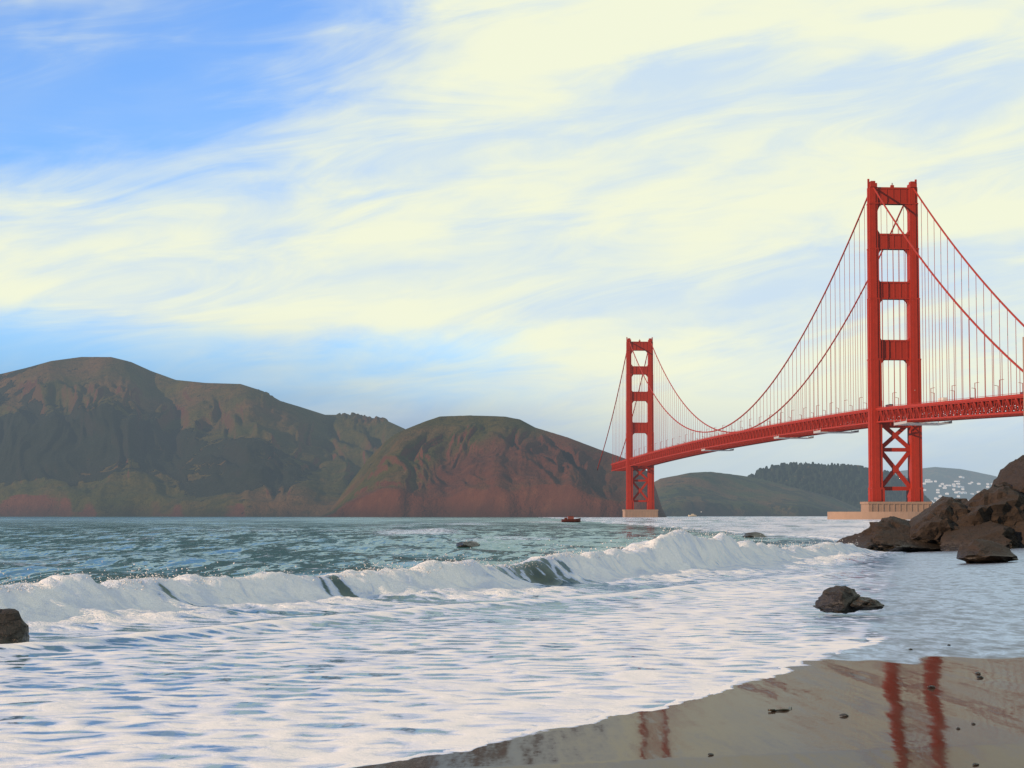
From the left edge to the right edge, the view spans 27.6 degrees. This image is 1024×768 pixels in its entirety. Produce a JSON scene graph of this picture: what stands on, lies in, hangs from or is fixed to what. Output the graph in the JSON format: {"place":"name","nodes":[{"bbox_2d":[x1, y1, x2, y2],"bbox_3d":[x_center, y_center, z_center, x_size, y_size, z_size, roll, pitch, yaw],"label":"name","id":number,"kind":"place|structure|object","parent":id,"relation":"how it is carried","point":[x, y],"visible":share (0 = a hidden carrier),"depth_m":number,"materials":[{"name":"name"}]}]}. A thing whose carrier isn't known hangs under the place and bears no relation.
{"place":"outdoors","nodes":[
{"label":"outdoors","id":0,"kind":"place"},
{"bbox_2d":[0,357,404,516],"bbox_3d":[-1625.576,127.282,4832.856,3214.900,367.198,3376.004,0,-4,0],"label":"marin headlands","id":1,"kind":"structure","parent":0,"point":[97,437],"depth_m":4012.37,"materials":[{"name":"rock"},{"name":"bare earth"},{"name":"grass"}]},
{"bbox_2d":[320,415,666,516],"bbox_3d":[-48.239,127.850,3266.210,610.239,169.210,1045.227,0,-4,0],"label":"hill","id":2,"kind":"structure","parent":0,"point":[471,466],"depth_m":3049.03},
{"bbox_2d":[0,516,1023,767],"bbox_3d":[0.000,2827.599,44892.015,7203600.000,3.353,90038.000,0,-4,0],"label":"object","id":3,"kind":"object","parent":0,"point":[694,646],"depth_m":46.86,"materials":[{"name":"white liquid"}]},
{"bbox_2d":[0,608,29,643],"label":"surf rock","id":4,"kind":"object","parent":3,"relation":"on","point":[14,627],"visible":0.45,"depth_m":46.38,"materials":[{"name":"grey stone"}]},
{"bbox_2d":[0,520,857,591],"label":"wave spray","id":5,"kind":"object","parent":3,"relation":"on","point":[376,564],"visible":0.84,"depth_m":73.74,"materials":[{"name":"white liquid"}]},
{"bbox_2d":[456,541,479,546],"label":"sea rock","id":6,"kind":"object","parent":3,"relation":"on","point":[468,544],"visible":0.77,"depth_m":199.37,"materials":[{"name":"grey stone"}]},
{"bbox_2d":[561,516,580,521],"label":"fishing boat","id":7,"kind":"object","parent":3,"relation":"on","point":[570,519],"visible":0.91,"depth_m":864.43,"materials":[{"name":"red"}]},
{"bbox_2d":[742,532,766,536],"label":"sea rock","id":8,"kind":"object","parent":3,"relation":"on","point":[754,534],"visible":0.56,"depth_m":281.44,"materials":[{"name":"grey stone"}]},
{"bbox_2d":[597,179,1023,519],"bbox_3d":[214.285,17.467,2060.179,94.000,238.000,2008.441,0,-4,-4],"label":"suspension bridge","id":9,"kind":"structure","parent":3,"relation":"on","point":[875,418],"depth_m":1426.95,"materials":[{"name":"metal"}]},
{"bbox_2d":[708,644,983,764],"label":"beach pebbles","id":10,"kind":"object","parent":3,"relation":"on","point":[846,715],"visible":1,"depth_m":29.17,"materials":[{"name":"brown stone"}]},
{"bbox_2d":[813,585,883,613],"bbox_3d":[10.059,6.448,62.285,2.069,0.822,1.665,0,-4,0],"label":"beach rock","id":11,"kind":"object","parent":3,"relation":"on","point":[841,599],"visible":1,"depth_m":61.84,"materials":[{"name":"grey stone"}]},
{"bbox_2d":[836,455,1023,551],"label":"outcrop rock","id":12,"kind":"object","parent":3,"relation":"on","point":[994,512],"visible":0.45,"depth_m":166.87,"materials":[{"name":"brown stone"}]},
{"bbox_2d":[956,539,1017,562],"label":"beach rock","id":13,"kind":"object","parent":3,"relation":"on","point":[980,551],"visible":0.92,"depth_m":119.66,"materials":[{"name":"stone"}]},
{"bbox_2d":[0,0,1023,481],"label":"sky","id":14,"kind":"structure","parent":0,"point":[406,213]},
{"bbox_2d":[654,472,860,515],"bbox_3d":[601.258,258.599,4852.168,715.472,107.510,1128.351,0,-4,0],"label":"hill","id":15,"kind":"structure","parent":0,"point":[707,494],"depth_m":4610.74,"materials":[{"name":"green plant"}]},
{"bbox_2d":[768,706,791,711],"bbox_3d":[4.037,4.819,30.818,0.216,0.053,0.688,-3,-5,38],"label":"driftwood","id":16,"kind":"object","parent":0,"point":[774,710],"visible":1,"depth_m":30.64,"materials":[{"name":"brown"}]},
{"bbox_2d":[747,462,932,508],"bbox_3d":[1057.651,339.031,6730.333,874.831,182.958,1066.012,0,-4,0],"label":"wooded hill","id":17,"kind":"structure","parent":0,"point":[848,483],"depth_m":6643.24,"materials":[{"name":"plant"}]},
{"bbox_2d":[895,467,996,501],"bbox_3d":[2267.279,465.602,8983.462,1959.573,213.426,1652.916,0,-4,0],"label":"town hill","id":18,"kind":"structure","parent":0,"point":[945,476],"depth_m":8789.31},
{"bbox_2d":[923,476,991,502],"bbox_3d":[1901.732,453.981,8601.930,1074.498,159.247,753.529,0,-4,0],"label":"town houses","id":19,"kind":"structure","parent":18,"relation":"on","point":[945,487],"depth_m":8664.77,"materials":[{"name":"white"}]}
]}

